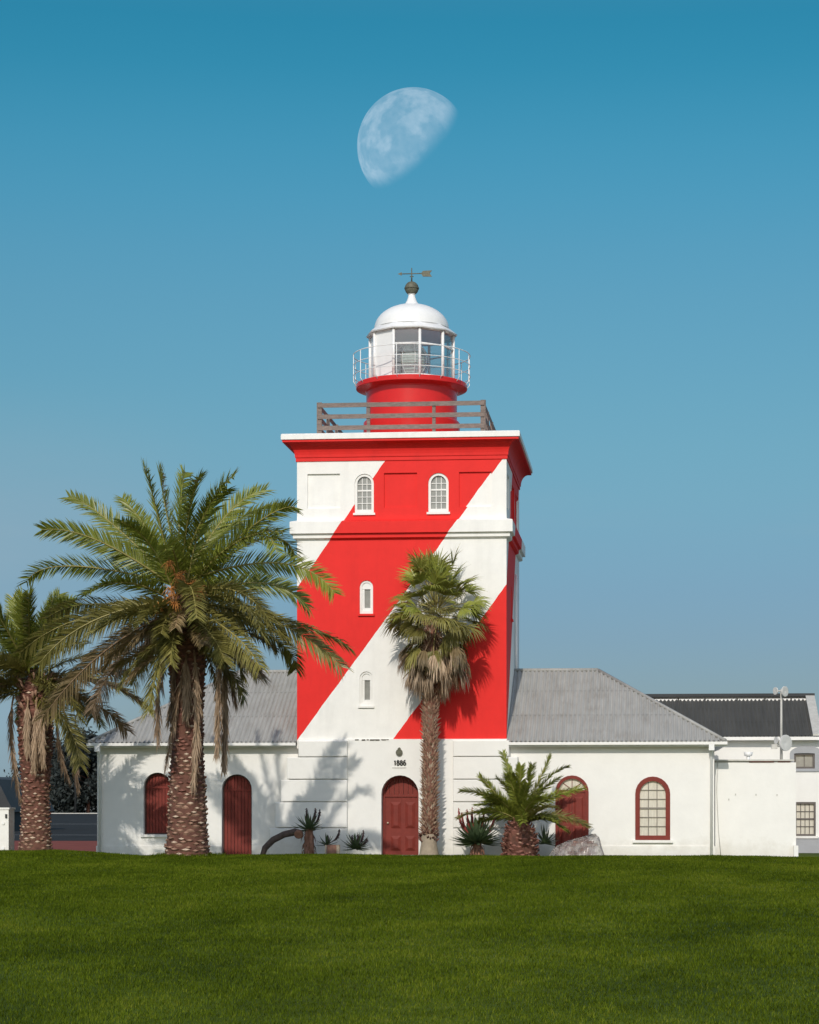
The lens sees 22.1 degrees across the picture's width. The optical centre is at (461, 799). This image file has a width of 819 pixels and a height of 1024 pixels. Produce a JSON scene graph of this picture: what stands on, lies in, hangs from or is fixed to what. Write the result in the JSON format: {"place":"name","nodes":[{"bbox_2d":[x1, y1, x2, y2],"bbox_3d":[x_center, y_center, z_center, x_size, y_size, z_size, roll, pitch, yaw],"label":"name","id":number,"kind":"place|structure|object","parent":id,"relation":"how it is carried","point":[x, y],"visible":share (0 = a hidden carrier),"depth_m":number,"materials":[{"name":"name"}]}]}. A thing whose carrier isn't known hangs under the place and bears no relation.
{"place":"outdoors","nodes":[
{"label":"outdoors","id":0,"kind":"place"},
{"bbox_2d":[14,814,96,840],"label":"road","id":1,"kind":"structure","parent":0,"point":[73,827],"depth_m":140.00,"materials":[{"name":"grey asphalt"}]},
{"bbox_2d":[51,813,96,813],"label":"kerb","id":2,"kind":"structure","parent":1,"relation":"on","point":[73,813],"depth_m":289.76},
{"bbox_2d":[14,841,96,851],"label":"pavement","id":3,"kind":"structure","parent":0,"point":[79,845],"depth_m":87.88,"materials":[{"name":"red brick"}]},
{"bbox_2d":[0,849,818,1023],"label":"lawn","id":4,"kind":"structure","parent":0,"point":[797,986],"depth_m":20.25,"materials":[{"name":"green plant"}]},
{"bbox_2d":[0,808,15,849],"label":"gate pillar","id":5,"kind":"structure","parent":4,"relation":"on","point":[6,828],"depth_m":65.19,"materials":[{"name":"white paint"}]},
{"bbox_2d":[0,585,150,849],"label":"date palm","id":6,"kind":"object","parent":4,"relation":"on","point":[32,691],"visible":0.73,"depth_m":64.74,"materials":[{"name":"green plant"}]},
{"bbox_2d":[10,457,356,855],"bbox_3d":[-7.789,-3.994,58.561,8.280,11.693,8.937,0,0,-29],"label":"date palm","id":7,"kind":"object","parent":4,"relation":"on","point":[182,635],"visible":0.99,"depth_m":57.89,"materials":[{"name":"green plant"}]},
{"bbox_2d":[260,828,302,853],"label":"fallen aloe","id":8,"kind":"object","parent":4,"relation":"on","point":[271,841],"visible":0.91,"depth_m":69.30,"materials":[{"name":"brown plant"}]},
{"bbox_2d":[292,808,322,853],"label":"aloe","id":9,"kind":"object","parent":4,"relation":"on","point":[308,846],"visible":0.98,"depth_m":69.29,"materials":[{"name":"green plant"}]},
{"bbox_2d":[316,829,339,845],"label":"aloe","id":10,"kind":"object","parent":4,"relation":"on","point":[327,840],"visible":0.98,"depth_m":69.59,"materials":[{"name":"green plant"}]},
{"bbox_2d":[325,845,339,853],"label":"stump","id":11,"kind":"object","parent":4,"relation":"on","point":[334,849],"visible":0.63,"depth_m":68.85,"materials":[{"name":"brown plant"}]},
{"bbox_2d":[343,830,370,850],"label":"aloe","id":12,"kind":"object","parent":4,"relation":"on","point":[355,844],"visible":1,"depth_m":69.23,"materials":[{"name":"green plant"}]},
{"bbox_2d":[380,543,493,854],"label":"fan palm","id":13,"kind":"object","parent":4,"relation":"on","point":[436,670],"visible":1,"depth_m":69.01,"materials":[{"name":"green plant"}]},
{"bbox_2d":[449,807,501,854],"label":"aloe","id":14,"kind":"object","parent":4,"relation":"on","point":[476,836],"visible":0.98,"depth_m":68.43,"materials":[{"name":"green plant"}]},
{"bbox_2d":[454,749,593,855],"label":"date palm","id":15,"kind":"object","parent":4,"relation":"on","point":[517,807],"visible":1,"depth_m":68.02,"materials":[{"name":"green plant"}]},
{"bbox_2d":[535,825,558,845],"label":"aloe","id":16,"kind":"object","parent":4,"relation":"on","point":[545,839],"visible":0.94,"depth_m":68.84,"materials":[{"name":"green plant"}]},
{"bbox_2d":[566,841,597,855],"bbox_3d":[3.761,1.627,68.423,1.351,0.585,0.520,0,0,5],"label":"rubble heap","id":17,"kind":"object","parent":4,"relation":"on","point":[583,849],"visible":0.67,"depth_m":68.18,"materials":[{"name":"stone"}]},
{"bbox_2d":[549,834,603,855],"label":"rock","id":18,"kind":"object","parent":17,"relation":"on","point":[592,850],"visible":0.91,"depth_m":68.12,"materials":[{"name":"grey stone"}]},
{"bbox_2d":[0,0,818,777],"label":"sky","id":19,"kind":"structure","parent":0,"point":[208,208],"materials":[{"name":"blue"}]},
{"bbox_2d":[646,693,818,852],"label":"house","id":20,"kind":"structure","parent":0,"point":[744,722],"depth_m":78.71,"materials":[{"name":"white paint"}]},
{"bbox_2d":[794,753,814,768],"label":"window","id":21,"kind":"structure","parent":20,"relation":"in","point":[803,760],"depth_m":78.26,"materials":[{"name":"grey glass"}]},
{"bbox_2d":[796,802,817,837],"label":"window","id":22,"kind":"structure","parent":20,"relation":"in","point":[805,811],"depth_m":78.26,"materials":[{"name":"beige glass"}]},
{"label":"ground","id":23,"kind":"structure","parent":0,"visible":0},
{"bbox_2d":[3,759,20,777],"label":"tree","id":24,"kind":"object","parent":23,"relation":"on","point":[16,770],"visible":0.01,"depth_m":308.70,"materials":[{"name":"green plant"}]},
{"bbox_2d":[0,777,54,830],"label":"house","id":25,"kind":"structure","parent":23,"relation":"on","point":[9,798],"depth_m":128.59,"materials":[{"name":"stone"}]},
{"bbox_2d":[51,731,57,812],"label":"tree","id":26,"kind":"object","parent":23,"relation":"on","point":[54,743],"depth_m":303.66,"materials":[{"name":"green plant"}]},
{"bbox_2d":[49,742,96,810],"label":"tree","id":27,"kind":"object","parent":23,"relation":"on","point":[52,787],"visible":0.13,"depth_m":299.33,"materials":[{"name":"green plant"}]},
{"bbox_2d":[69,714,76,812],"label":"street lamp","id":28,"kind":"object","parent":23,"relation":"on","point":[75,800],"visible":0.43,"depth_m":292.73,"materials":[{"name":"metal"}]},
{"bbox_2d":[49,721,97,812],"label":"tree","id":29,"kind":"object","parent":23,"relation":"on","point":[87,798],"visible":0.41,"depth_m":295.89,"materials":[{"name":"green plant"}]},
{"bbox_2d":[86,670,298,854],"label":"cottage","id":30,"kind":"structure","parent":23,"relation":"on","point":[243,795],"depth_m":71.44,"materials":[{"name":"white paint"}]},
{"bbox_2d":[140,773,169,836],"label":"window","id":31,"kind":"structure","parent":30,"relation":"in","point":[156,785],"depth_m":71.59,"materials":[{"name":"red paint"}]},
{"bbox_2d":[223,774,251,854],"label":"door","id":32,"kind":"structure","parent":30,"relation":"in","point":[232,789],"depth_m":71.35,"materials":[{"name":"red paint"}]},
{"bbox_2d":[269,268,532,855],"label":"lighthouse","id":33,"kind":"object","parent":23,"relation":"on","point":[411,467],"visible":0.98,"depth_m":70.51,"materials":[{"name":"red paint"}]},
{"bbox_2d":[353,474,374,514],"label":"window","id":34,"kind":"structure","parent":33,"relation":"in","point":[364,483],"depth_m":70.65,"materials":[{"name":"white paint"}]},
{"bbox_2d":[358,580,373,615],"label":"window","id":35,"kind":"structure","parent":33,"relation":"in","point":[366,587],"depth_m":70.62,"materials":[{"name":"white paint"}]},
{"bbox_2d":[358,672,373,707],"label":"window","id":36,"kind":"structure","parent":33,"relation":"in","point":[366,678],"depth_m":70.62,"materials":[{"name":"white paint"}]},
{"bbox_2d":[383,775,418,854],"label":"door","id":37,"kind":"structure","parent":33,"relation":"in","point":[400,812],"depth_m":70.74,"materials":[{"name":"red paint"}]},
{"bbox_2d":[427,473,449,513],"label":"window","id":38,"kind":"structure","parent":33,"relation":"in","point":[438,485],"depth_m":70.43,"materials":[{"name":"white paint"}]},
{"bbox_2d":[507,668,726,855],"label":"cottage","id":39,"kind":"structure","parent":23,"relation":"on","point":[641,764],"depth_m":70.08,"materials":[{"name":"white paint"}]},
{"bbox_2d":[555,775,588,854],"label":"door","id":40,"kind":"structure","parent":39,"relation":"in","point":[577,803],"depth_m":70.19,"materials":[{"name":"red paint"}]},
{"bbox_2d":[633,777,672,842],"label":"window","id":41,"kind":"structure","parent":39,"relation":"in","point":[652,794],"depth_m":69.97,"materials":[{"name":"beige glass"}]},
{"bbox_2d":[714,752,797,856],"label":"annex","id":42,"kind":"object","parent":23,"relation":"on","point":[754,806],"visible":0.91,"depth_m":70.41,"materials":[{"name":"white paint"}]},
{"bbox_2d":[771,686,791,758],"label":"antenna mast","id":43,"kind":"object","parent":42,"relation":"on","point":[785,742],"visible":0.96,"depth_m":72.38,"materials":[{"name":"white metal"}]}
]}

